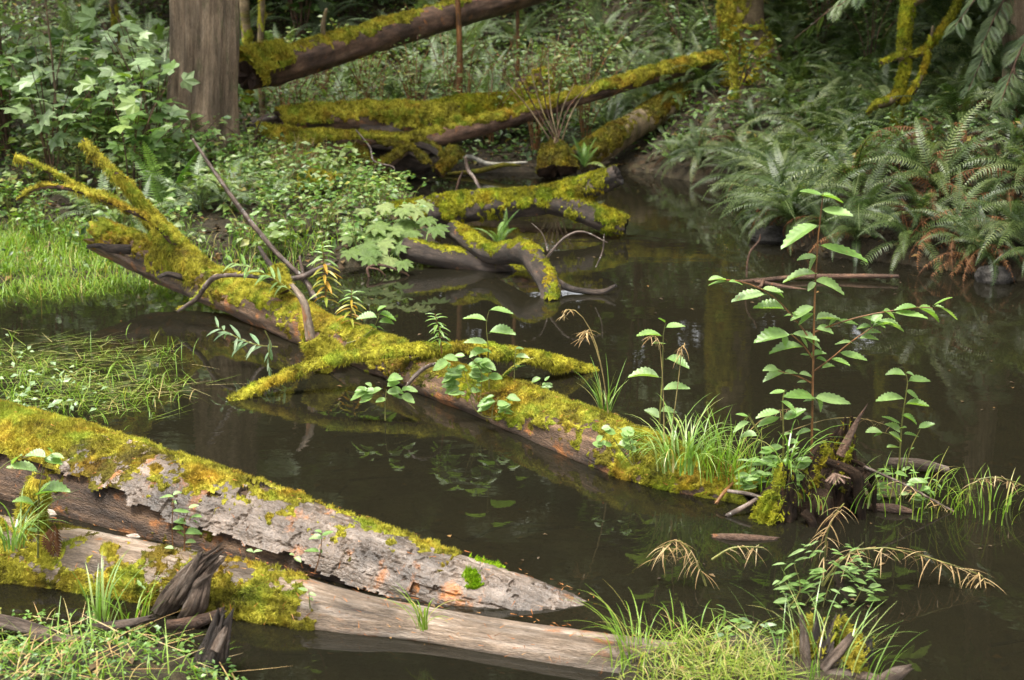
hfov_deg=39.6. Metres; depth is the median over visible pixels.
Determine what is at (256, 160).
herb
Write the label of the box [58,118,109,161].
herb
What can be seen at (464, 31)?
sword fern
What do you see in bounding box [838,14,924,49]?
sword fern
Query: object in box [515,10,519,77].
sapling stem
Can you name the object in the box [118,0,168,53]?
sword fern
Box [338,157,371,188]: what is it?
herb
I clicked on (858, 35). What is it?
sword fern
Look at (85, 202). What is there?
sword fern
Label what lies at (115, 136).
herb
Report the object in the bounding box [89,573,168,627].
grass tuft
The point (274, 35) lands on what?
sword fern
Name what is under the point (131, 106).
thimbleberry shrub
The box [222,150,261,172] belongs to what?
herb
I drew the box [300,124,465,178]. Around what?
root mass
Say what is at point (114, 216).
herb
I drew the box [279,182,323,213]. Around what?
herb
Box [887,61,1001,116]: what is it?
sword fern
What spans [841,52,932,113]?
sword fern
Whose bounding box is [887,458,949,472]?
stick
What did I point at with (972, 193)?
sword fern
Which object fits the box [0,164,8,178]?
herb
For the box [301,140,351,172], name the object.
herb
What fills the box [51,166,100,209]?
herb
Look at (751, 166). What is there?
sword fern
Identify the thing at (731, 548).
podded stem
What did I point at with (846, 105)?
sword fern
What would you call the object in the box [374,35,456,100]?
berry shrub
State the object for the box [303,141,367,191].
herb
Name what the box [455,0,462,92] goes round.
sapling stem
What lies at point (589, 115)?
sword fern
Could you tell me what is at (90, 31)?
thimbleberry shrub
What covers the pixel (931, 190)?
dead fern
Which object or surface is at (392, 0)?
sword fern
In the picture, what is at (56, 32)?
thimbleberry shrub
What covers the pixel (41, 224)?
herb
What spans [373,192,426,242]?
herb
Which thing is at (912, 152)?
sword fern
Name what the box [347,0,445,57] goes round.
sword fern
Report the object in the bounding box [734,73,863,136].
sword fern
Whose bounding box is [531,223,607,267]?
twig
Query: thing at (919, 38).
sword fern
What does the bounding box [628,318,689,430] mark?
alder sapling
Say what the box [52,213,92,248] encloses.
herb
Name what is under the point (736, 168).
sword fern
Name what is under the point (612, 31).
leafy shrub
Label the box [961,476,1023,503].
podded stem
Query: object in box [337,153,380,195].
herb
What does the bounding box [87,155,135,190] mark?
herb
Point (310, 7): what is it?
understory shrub
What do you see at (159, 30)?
thimbleberry shrub
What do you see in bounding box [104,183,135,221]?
herb
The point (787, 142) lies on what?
sword fern
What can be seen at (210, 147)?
leafy shrub
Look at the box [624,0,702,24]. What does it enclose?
sword fern
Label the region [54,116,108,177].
herb
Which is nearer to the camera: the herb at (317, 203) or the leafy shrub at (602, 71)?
the herb at (317, 203)
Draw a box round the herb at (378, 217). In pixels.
[336,211,398,236]
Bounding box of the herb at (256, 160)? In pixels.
[231,129,277,185]
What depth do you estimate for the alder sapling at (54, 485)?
3.76 m
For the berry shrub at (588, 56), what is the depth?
13.38 m
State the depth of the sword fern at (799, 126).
10.32 m
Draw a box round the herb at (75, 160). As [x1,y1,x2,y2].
[49,142,88,181]
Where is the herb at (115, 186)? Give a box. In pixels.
[96,173,138,198]
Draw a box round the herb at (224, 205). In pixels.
[205,167,243,215]
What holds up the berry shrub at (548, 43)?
on the ground at (634, 160)
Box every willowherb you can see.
[308,240,343,307]
[335,290,365,327]
[426,313,450,353]
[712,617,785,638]
[772,541,884,607]
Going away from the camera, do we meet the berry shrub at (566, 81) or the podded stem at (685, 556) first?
the podded stem at (685, 556)
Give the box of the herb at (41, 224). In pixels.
[10,206,56,244]
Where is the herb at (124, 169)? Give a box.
[117,157,163,198]
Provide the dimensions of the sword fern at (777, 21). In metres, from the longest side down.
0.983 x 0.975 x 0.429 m
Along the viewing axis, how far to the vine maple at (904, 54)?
9.72 m
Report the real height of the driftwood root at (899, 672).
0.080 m
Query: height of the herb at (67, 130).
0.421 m
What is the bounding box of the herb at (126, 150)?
[109,134,139,173]
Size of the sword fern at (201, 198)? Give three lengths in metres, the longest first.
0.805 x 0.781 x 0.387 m
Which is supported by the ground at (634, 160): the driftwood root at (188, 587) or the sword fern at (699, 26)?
the sword fern at (699, 26)
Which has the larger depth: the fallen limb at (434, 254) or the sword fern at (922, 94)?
the sword fern at (922, 94)
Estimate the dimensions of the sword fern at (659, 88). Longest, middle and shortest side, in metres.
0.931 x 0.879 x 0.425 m
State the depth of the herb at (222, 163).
9.28 m
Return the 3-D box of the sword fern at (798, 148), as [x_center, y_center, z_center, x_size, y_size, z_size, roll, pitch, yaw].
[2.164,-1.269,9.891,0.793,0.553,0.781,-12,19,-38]
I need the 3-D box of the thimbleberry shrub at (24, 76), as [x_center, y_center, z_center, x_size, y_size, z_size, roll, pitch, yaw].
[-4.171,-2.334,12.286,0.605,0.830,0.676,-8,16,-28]
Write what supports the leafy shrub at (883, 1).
on the ground at (634, 160)
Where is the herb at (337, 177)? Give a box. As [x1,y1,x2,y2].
[318,156,376,214]
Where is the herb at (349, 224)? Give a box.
[329,209,373,255]
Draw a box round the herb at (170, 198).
[130,192,180,221]
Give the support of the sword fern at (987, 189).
on the ground at (634, 160)
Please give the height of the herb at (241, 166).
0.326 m
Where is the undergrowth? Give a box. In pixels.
[0,0,1023,272]
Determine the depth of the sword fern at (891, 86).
10.50 m
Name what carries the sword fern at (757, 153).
on the ground at (634, 160)
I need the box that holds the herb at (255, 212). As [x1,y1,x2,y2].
[224,206,267,247]
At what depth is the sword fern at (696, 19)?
13.66 m
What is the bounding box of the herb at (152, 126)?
[128,122,179,169]
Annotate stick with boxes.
[191,138,332,299]
[455,156,480,189]
[711,533,779,540]
[714,482,733,503]
[723,489,760,497]
[724,498,758,516]
[738,274,899,288]
[866,503,913,513]
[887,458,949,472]
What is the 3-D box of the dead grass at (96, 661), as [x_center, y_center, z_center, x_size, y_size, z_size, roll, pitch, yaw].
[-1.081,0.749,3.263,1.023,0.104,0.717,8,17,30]
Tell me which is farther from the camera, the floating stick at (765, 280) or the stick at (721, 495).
the floating stick at (765, 280)
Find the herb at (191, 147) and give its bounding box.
[164,141,194,171]
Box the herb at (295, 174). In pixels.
[275,146,319,185]
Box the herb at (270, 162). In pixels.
[232,155,290,189]
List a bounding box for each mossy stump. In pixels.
[498,52,599,178]
[513,65,556,96]
[784,611,874,672]
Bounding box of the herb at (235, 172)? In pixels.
[209,158,252,196]
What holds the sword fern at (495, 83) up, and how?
on the ground at (634, 160)
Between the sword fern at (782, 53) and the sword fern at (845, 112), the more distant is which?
the sword fern at (782, 53)
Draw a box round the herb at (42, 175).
[0,164,61,193]
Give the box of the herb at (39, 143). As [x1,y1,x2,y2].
[8,120,55,175]
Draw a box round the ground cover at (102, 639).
[0,607,247,679]
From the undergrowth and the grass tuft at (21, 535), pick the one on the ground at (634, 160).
the undergrowth
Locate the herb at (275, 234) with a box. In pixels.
[237,223,300,263]
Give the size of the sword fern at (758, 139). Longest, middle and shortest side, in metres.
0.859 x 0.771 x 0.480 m
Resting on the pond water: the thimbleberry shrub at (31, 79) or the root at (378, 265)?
the root at (378, 265)
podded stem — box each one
[639,539,717,588]
[711,545,767,567]
[809,503,857,585]
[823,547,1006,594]
[863,465,953,511]
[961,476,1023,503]
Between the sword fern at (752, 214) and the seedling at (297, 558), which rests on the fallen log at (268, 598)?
the seedling at (297, 558)
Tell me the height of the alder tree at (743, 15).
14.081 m
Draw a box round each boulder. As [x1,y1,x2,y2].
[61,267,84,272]
[748,225,785,244]
[974,265,1015,283]
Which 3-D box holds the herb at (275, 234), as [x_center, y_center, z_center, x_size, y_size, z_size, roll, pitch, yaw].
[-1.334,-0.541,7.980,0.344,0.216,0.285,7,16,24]
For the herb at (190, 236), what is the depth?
7.90 m
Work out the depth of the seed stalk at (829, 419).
4.56 m
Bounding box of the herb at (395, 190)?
[361,171,407,204]
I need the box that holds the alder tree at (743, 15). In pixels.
[715,0,782,86]
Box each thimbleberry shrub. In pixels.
[0,5,49,127]
[0,21,62,110]
[0,26,34,160]
[0,29,95,137]
[0,38,116,192]
[0,58,17,78]
[0,66,16,139]
[2,36,41,100]
[15,37,88,150]
[19,6,96,122]
[52,44,161,163]
[54,34,128,115]
[59,52,155,169]
[71,25,169,152]
[72,3,199,185]
[78,59,186,203]
[90,29,167,128]
[95,9,168,122]
[238,40,258,103]
[238,83,250,113]
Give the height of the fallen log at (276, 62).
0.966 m
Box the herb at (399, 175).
[370,164,414,202]
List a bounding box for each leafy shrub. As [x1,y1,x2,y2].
[105,113,169,158]
[144,111,214,159]
[148,111,230,171]
[170,123,227,173]
[208,133,259,174]
[213,110,276,163]
[558,16,623,69]
[561,11,638,78]
[564,38,650,119]
[653,0,717,56]
[655,0,689,19]
[692,1,729,71]
[714,25,793,91]
[797,0,858,37]
[801,0,857,55]
[816,0,916,72]
[868,0,896,26]
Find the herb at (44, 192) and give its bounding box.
[6,176,59,211]
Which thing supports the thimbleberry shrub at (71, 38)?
on the ground at (634, 160)
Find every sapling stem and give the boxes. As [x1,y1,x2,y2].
[44,0,58,169]
[109,0,122,83]
[239,0,254,113]
[257,0,267,114]
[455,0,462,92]
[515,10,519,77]
[727,43,741,99]
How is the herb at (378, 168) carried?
on the ground at (634, 160)
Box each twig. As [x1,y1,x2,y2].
[355,129,394,172]
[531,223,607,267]
[746,234,760,277]
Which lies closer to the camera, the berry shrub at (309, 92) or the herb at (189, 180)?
the herb at (189, 180)
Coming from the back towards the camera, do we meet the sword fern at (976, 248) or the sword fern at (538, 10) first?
the sword fern at (538, 10)
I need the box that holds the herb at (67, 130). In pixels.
[36,107,83,157]
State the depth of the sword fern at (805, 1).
13.99 m
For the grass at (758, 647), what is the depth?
3.25 m
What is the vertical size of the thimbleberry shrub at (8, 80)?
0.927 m
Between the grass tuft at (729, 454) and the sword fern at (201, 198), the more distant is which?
the sword fern at (201, 198)
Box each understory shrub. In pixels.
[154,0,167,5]
[267,0,336,37]
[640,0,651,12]
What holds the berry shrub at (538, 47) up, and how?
on the ground at (634, 160)
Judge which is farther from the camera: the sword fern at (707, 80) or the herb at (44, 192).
the sword fern at (707, 80)
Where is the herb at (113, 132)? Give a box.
[97,131,120,168]
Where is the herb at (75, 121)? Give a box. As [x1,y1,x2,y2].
[58,97,89,149]
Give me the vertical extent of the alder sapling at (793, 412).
0.258 m
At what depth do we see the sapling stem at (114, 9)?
11.68 m
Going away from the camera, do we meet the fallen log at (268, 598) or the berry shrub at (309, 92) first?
the fallen log at (268, 598)
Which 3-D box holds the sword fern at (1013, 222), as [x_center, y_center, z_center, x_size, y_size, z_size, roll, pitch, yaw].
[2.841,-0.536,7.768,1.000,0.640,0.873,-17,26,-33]
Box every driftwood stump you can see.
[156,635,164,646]
[193,604,233,677]
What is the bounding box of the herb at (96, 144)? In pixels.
[74,131,116,161]
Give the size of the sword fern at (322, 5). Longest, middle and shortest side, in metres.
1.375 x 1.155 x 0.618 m
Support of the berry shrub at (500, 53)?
on the ground at (634, 160)
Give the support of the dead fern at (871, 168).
on the ground at (634, 160)
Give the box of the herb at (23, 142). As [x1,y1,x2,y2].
[16,136,48,157]
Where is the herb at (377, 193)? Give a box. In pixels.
[352,177,397,221]
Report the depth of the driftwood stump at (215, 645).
3.30 m
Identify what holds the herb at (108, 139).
on the ground at (634, 160)
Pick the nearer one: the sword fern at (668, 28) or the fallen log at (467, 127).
the fallen log at (467, 127)
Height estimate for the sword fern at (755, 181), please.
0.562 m
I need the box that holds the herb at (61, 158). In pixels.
[44,130,83,161]
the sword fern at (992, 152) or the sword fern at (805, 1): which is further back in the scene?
the sword fern at (805, 1)
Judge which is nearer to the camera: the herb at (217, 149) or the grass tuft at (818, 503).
the grass tuft at (818, 503)
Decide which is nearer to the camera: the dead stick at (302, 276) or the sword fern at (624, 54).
the dead stick at (302, 276)
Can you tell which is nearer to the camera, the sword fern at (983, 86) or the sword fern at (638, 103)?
the sword fern at (983, 86)
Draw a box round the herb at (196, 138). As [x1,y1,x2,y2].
[169,129,218,171]
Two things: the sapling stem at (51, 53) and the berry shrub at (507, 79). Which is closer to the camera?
the sapling stem at (51, 53)
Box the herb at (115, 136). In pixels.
[113,132,153,187]
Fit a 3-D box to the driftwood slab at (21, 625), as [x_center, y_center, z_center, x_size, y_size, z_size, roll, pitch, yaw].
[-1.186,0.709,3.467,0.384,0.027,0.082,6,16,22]
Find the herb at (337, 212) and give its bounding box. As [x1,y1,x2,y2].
[294,190,363,242]
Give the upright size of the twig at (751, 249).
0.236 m
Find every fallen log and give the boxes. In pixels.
[0,398,585,610]
[0,471,676,672]
[12,138,767,504]
[238,0,548,89]
[247,98,462,131]
[253,121,413,147]
[406,46,725,145]
[429,90,553,127]
[570,71,714,172]
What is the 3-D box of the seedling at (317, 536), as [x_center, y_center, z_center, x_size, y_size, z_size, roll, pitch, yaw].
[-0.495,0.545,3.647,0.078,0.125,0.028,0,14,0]
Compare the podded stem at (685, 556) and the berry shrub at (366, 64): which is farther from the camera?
the berry shrub at (366, 64)
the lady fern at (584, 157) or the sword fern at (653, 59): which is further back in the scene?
the sword fern at (653, 59)
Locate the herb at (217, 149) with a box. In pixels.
[213,127,260,170]
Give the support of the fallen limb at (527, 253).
on the pond water
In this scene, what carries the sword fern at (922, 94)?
on the ground at (634, 160)
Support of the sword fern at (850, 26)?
on the ground at (634, 160)
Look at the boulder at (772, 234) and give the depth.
8.70 m
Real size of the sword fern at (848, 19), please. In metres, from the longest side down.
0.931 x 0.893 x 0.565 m
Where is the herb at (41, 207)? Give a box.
[15,178,59,234]
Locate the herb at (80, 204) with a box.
[68,193,109,222]
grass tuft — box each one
[0,485,77,551]
[67,551,154,622]
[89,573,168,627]
[377,582,453,630]
[565,579,713,679]
[573,358,629,411]
[620,393,754,479]
[623,590,771,665]
[663,405,774,483]
[701,571,924,679]
[704,427,810,491]
[736,419,855,474]
[773,441,896,514]
[848,447,985,522]
[944,464,1023,525]
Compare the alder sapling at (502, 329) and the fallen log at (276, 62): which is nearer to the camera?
the alder sapling at (502, 329)
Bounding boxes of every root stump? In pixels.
[748,462,817,527]
[798,404,876,525]
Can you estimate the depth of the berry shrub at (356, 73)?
13.32 m
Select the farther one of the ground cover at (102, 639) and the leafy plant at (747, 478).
the leafy plant at (747, 478)
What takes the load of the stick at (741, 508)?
on the pond water
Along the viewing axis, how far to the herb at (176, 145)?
9.44 m
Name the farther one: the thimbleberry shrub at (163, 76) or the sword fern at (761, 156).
the thimbleberry shrub at (163, 76)
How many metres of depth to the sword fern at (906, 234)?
8.00 m
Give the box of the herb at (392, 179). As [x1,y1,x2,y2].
[378,171,415,200]
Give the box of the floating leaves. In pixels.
[5,247,1020,640]
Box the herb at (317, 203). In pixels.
[305,188,348,225]
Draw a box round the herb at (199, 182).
[163,168,220,209]
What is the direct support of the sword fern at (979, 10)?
on the ground at (634, 160)
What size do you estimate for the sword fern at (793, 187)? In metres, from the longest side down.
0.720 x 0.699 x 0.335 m
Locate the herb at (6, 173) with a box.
[0,164,27,211]
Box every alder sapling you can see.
[0,447,70,557]
[160,491,201,550]
[463,306,529,388]
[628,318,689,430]
[708,189,956,450]
[733,389,806,467]
[865,367,934,470]
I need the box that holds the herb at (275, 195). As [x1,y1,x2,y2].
[254,173,290,210]
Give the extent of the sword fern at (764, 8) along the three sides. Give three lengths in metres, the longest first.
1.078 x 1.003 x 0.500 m
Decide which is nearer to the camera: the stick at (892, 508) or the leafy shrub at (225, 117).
the stick at (892, 508)
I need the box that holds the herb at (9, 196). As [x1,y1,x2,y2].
[0,177,22,218]
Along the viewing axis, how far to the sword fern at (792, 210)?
8.57 m
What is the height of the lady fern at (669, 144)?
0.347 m
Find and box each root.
[151,543,227,628]
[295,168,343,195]
[366,264,408,277]
[825,664,913,679]
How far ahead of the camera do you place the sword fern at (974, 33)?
11.92 m
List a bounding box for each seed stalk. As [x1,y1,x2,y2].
[556,309,608,413]
[571,329,607,407]
[642,335,664,442]
[670,343,688,435]
[737,409,804,459]
[781,417,887,433]
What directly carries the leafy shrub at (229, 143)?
on the ground at (634, 160)
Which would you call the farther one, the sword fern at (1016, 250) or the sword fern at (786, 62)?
the sword fern at (786, 62)
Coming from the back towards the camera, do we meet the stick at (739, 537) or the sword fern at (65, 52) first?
the sword fern at (65, 52)
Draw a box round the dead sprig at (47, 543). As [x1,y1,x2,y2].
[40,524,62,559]
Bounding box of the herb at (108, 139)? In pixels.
[99,134,138,170]
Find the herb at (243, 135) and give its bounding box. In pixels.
[240,125,256,156]
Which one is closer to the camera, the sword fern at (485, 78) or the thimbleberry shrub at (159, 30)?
the thimbleberry shrub at (159, 30)
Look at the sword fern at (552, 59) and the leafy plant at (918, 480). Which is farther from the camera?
the sword fern at (552, 59)
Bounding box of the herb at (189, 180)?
[156,158,209,202]
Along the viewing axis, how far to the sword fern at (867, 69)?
11.36 m
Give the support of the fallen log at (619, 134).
on the ground at (634, 160)
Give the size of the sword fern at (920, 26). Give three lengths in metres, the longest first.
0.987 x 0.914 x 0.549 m
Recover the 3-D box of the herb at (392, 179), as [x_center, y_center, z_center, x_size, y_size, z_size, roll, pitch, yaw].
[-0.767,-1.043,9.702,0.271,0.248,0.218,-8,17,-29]
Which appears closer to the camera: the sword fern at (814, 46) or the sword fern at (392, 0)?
the sword fern at (814, 46)
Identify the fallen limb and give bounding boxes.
[400,236,525,271]
[445,219,616,300]
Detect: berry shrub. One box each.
[246,64,349,104]
[246,75,338,112]
[261,79,308,108]
[276,18,348,98]
[285,70,331,104]
[312,55,398,102]
[317,15,379,99]
[334,59,419,101]
[342,53,392,100]
[354,46,399,97]
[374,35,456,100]
[379,33,444,98]
[389,57,459,100]
[401,3,492,96]
[433,40,509,93]
[436,64,524,143]
[468,24,533,88]
[476,36,568,90]
[479,43,576,153]
[500,27,590,90]
[511,41,583,126]
[532,46,627,139]
[540,18,635,106]
[548,37,633,129]
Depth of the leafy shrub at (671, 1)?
14.17 m
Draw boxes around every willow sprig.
[206,317,277,359]
[223,254,296,296]
[264,330,272,375]
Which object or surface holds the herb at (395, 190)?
on the ground at (634, 160)
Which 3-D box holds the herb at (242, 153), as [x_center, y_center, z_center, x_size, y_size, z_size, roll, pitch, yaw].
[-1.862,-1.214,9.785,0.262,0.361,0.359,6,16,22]
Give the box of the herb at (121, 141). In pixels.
[101,123,132,164]
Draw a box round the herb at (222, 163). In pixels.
[206,159,236,177]
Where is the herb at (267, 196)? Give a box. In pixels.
[251,189,293,224]
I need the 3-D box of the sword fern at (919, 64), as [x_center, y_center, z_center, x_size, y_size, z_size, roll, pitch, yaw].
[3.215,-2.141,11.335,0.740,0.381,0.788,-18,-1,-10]
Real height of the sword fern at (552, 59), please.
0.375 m
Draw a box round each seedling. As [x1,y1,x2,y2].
[137,580,315,607]
[246,548,300,561]
[305,529,333,573]
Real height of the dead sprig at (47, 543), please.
0.103 m
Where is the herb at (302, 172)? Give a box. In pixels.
[253,165,319,202]
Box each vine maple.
[337,199,449,272]
[866,0,963,138]
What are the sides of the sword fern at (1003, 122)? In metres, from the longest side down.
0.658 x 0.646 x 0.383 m
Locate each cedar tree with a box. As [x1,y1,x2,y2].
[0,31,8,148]
[164,0,240,165]
[794,0,1023,119]
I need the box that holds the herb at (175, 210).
[152,193,191,230]
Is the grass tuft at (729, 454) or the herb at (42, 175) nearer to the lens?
the grass tuft at (729, 454)
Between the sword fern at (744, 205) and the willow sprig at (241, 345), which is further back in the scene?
the sword fern at (744, 205)
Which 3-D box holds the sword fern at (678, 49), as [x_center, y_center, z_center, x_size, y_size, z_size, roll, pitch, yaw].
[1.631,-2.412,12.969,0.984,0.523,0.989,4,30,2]
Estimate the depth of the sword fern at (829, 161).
8.97 m
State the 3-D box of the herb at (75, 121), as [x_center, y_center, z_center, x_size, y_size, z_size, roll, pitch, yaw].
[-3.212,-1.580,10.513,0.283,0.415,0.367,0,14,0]
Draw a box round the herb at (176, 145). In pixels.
[165,132,192,178]
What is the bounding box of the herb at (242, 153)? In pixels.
[211,140,255,183]
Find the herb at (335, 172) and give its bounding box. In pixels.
[309,160,345,197]
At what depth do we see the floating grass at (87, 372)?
5.83 m
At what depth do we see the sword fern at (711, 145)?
11.15 m
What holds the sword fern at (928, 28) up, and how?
on the ground at (634, 160)
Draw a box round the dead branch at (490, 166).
[445,154,527,175]
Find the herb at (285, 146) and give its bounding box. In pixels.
[247,141,310,183]
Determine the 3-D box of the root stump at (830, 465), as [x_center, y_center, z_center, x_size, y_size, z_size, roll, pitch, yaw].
[1.000,0.410,4.372,0.274,0.462,0.250,-7,16,-26]
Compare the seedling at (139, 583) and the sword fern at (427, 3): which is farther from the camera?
the sword fern at (427, 3)
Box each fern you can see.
[16,21,107,78]
[22,0,127,46]
[40,152,152,223]
[75,0,140,9]
[75,173,191,233]
[114,117,203,209]
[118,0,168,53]
[125,47,168,97]
[136,218,216,244]
[146,145,250,218]
[165,151,279,203]
[218,169,297,206]
[239,3,295,38]
[239,75,316,110]
[240,23,307,43]
[269,0,367,37]
[291,72,378,102]
[310,58,388,84]
[337,47,449,98]
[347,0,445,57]
[376,36,502,89]
[378,0,417,7]
[405,0,470,25]
[412,0,515,57]
[434,18,515,69]
[434,34,529,94]
[435,65,514,93]
[477,207,519,241]
[482,1,567,53]
[490,358,532,378]
[505,48,592,72]
[506,48,593,90]
[523,115,590,143]
[527,0,569,20]
[549,0,628,37]
[550,100,626,128]
[553,103,588,121]
[565,92,638,145]
[571,134,603,166]
[575,14,642,69]
[579,39,658,80]
[591,33,662,78]
[591,87,641,125]
[599,36,654,52]
[602,76,667,108]
[603,45,664,93]
[608,67,675,110]
[617,73,726,105]
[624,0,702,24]
[625,1,711,42]
[625,15,704,47]
[625,100,682,134]
[626,47,659,89]
[635,12,713,65]
[642,37,719,83]
[645,129,699,169]
[648,0,717,36]
[648,127,687,157]
[654,102,736,182]
[664,57,743,96]
[667,6,718,52]
[675,28,720,54]
[677,101,778,171]
[679,2,717,20]
[681,30,728,89]
[683,14,789,64]
[690,121,790,194]
[697,117,759,166]
[701,137,826,213]
[702,125,796,195]
[705,3,803,12]
[707,174,786,225]
[710,118,783,190]
[711,18,799,46]
[711,153,854,255]
[715,95,783,134]
[720,110,830,175]
[720,139,856,216]
[721,182,793,219]
[722,124,836,188]
[723,129,796,196]
[726,129,827,197]
[728,74,836,114]
[729,183,783,230]
[731,150,817,217]
[733,149,813,201]
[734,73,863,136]
[740,150,831,237]
[741,143,806,209]
[748,160,853,242]
[755,34,836,88]
[755,121,869,174]
[756,96,883,154]
[757,42,816,75]
[762,126,930,221]
[764,0,812,29]
[764,0,864,25]
[764,3,837,30]
[765,129,869,218]
[766,12,830,52]
[766,22,817,63]
[767,165,886,250]
[773,57,833,98]
[774,8,851,44]
[775,0,831,17]
[781,22,855,62]
[783,35,862,64]
[783,49,891,95]
[783,121,882,167]
[785,41,876,76]
[787,84,875,133]
[788,74,894,129]
[797,57,881,109]
[798,111,911,153]
[798,139,942,239]
[799,62,883,103]
[808,128,890,161]
[808,194,915,266]
[809,18,877,48]
[811,0,871,20]
[811,14,921,74]
[817,6,876,46]
[819,107,911,140]
[821,146,921,188]
[823,76,952,134]
[823,196,983,272]
[828,0,900,33]
[829,13,895,54]
[837,0,929,32]
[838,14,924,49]
[838,119,993,192]
[839,60,898,88]
[840,26,935,77]
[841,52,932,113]
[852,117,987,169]
[858,0,923,30]
[858,94,1010,229]
[860,3,964,56]
[860,28,915,59]
[860,66,952,132]
[865,159,981,231]
[869,37,954,79]
[874,56,981,115]
[882,53,999,110]
[887,0,981,24]
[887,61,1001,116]
[888,3,977,44]
[891,34,993,76]
[891,79,1020,139]
[892,19,979,60]
[892,56,995,96]
[896,166,1023,259]
[897,0,952,18]
[902,110,1016,161]
[904,164,1021,274]
[910,200,1023,285]
[912,31,982,59]
[912,145,1022,196]
[913,42,995,80]
[916,2,993,36]
[916,26,1002,70]
[926,50,999,105]
[927,0,989,20]
[930,71,1019,122]
[932,34,1000,60]
[932,139,1023,222]
[932,203,1023,282]
[937,127,1023,201]
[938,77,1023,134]
[945,12,1001,44]
[945,45,1000,71]
[945,57,1002,77]
[946,109,1023,176]
[947,191,1023,272]
[952,188,1023,248]
[956,0,999,21]
[959,54,1023,123]
[964,111,1023,154]
[969,37,1002,57]
[971,0,997,21]
[986,206,1023,276]
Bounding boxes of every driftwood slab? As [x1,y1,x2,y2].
[0,614,99,642]
[86,614,156,631]
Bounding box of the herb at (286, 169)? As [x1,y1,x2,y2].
[255,146,306,193]
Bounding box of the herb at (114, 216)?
[91,195,156,225]
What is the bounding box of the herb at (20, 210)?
[0,199,43,235]
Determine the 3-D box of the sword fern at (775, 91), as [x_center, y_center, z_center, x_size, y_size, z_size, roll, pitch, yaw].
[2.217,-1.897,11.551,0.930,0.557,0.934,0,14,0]
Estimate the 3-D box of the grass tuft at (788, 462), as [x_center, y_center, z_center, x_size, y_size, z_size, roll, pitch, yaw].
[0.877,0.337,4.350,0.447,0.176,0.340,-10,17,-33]
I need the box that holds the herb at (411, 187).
[387,170,434,198]
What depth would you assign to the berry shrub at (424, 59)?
13.83 m
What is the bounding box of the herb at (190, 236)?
[169,210,205,250]
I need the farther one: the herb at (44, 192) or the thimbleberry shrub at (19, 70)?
the thimbleberry shrub at (19, 70)
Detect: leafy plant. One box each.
[346,305,395,343]
[350,372,417,420]
[433,350,501,402]
[469,393,520,418]
[531,376,552,390]
[592,425,642,465]
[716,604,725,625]
[734,446,811,490]
[865,468,940,500]
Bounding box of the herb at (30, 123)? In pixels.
[20,106,53,148]
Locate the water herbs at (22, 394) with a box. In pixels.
[0,334,127,411]
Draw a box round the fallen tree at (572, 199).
[388,164,630,236]
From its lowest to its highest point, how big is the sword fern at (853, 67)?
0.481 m
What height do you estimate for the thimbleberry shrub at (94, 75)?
0.850 m
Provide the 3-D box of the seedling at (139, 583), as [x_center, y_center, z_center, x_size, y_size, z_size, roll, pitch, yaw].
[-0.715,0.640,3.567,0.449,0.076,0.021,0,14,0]
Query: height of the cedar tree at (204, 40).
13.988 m
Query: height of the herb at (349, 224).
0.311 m
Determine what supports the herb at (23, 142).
on the ground at (634, 160)
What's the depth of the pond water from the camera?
5.23 m
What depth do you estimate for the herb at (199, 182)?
8.63 m
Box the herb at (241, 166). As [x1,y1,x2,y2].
[214,154,253,200]
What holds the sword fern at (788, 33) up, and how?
on the ground at (634, 160)
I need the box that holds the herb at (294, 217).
[250,208,312,240]
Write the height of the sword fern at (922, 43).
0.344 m
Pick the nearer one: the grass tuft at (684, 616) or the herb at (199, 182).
the grass tuft at (684, 616)
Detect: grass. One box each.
[0,204,209,303]
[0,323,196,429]
[0,328,240,419]
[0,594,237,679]
[0,602,286,679]
[144,210,427,271]
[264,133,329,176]
[605,606,803,679]
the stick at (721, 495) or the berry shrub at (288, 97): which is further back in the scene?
the berry shrub at (288, 97)
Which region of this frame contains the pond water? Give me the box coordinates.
[0,171,1023,679]
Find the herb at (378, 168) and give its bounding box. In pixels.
[350,163,384,192]
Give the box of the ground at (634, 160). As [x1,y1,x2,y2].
[0,0,1023,679]
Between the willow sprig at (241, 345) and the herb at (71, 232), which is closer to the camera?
the willow sprig at (241, 345)
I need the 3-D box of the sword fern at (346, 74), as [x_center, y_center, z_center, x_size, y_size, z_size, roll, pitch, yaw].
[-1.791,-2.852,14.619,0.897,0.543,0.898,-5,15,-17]
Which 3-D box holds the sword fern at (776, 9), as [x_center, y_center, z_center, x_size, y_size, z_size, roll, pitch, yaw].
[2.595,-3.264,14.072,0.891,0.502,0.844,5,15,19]
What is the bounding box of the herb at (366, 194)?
[345,168,378,225]

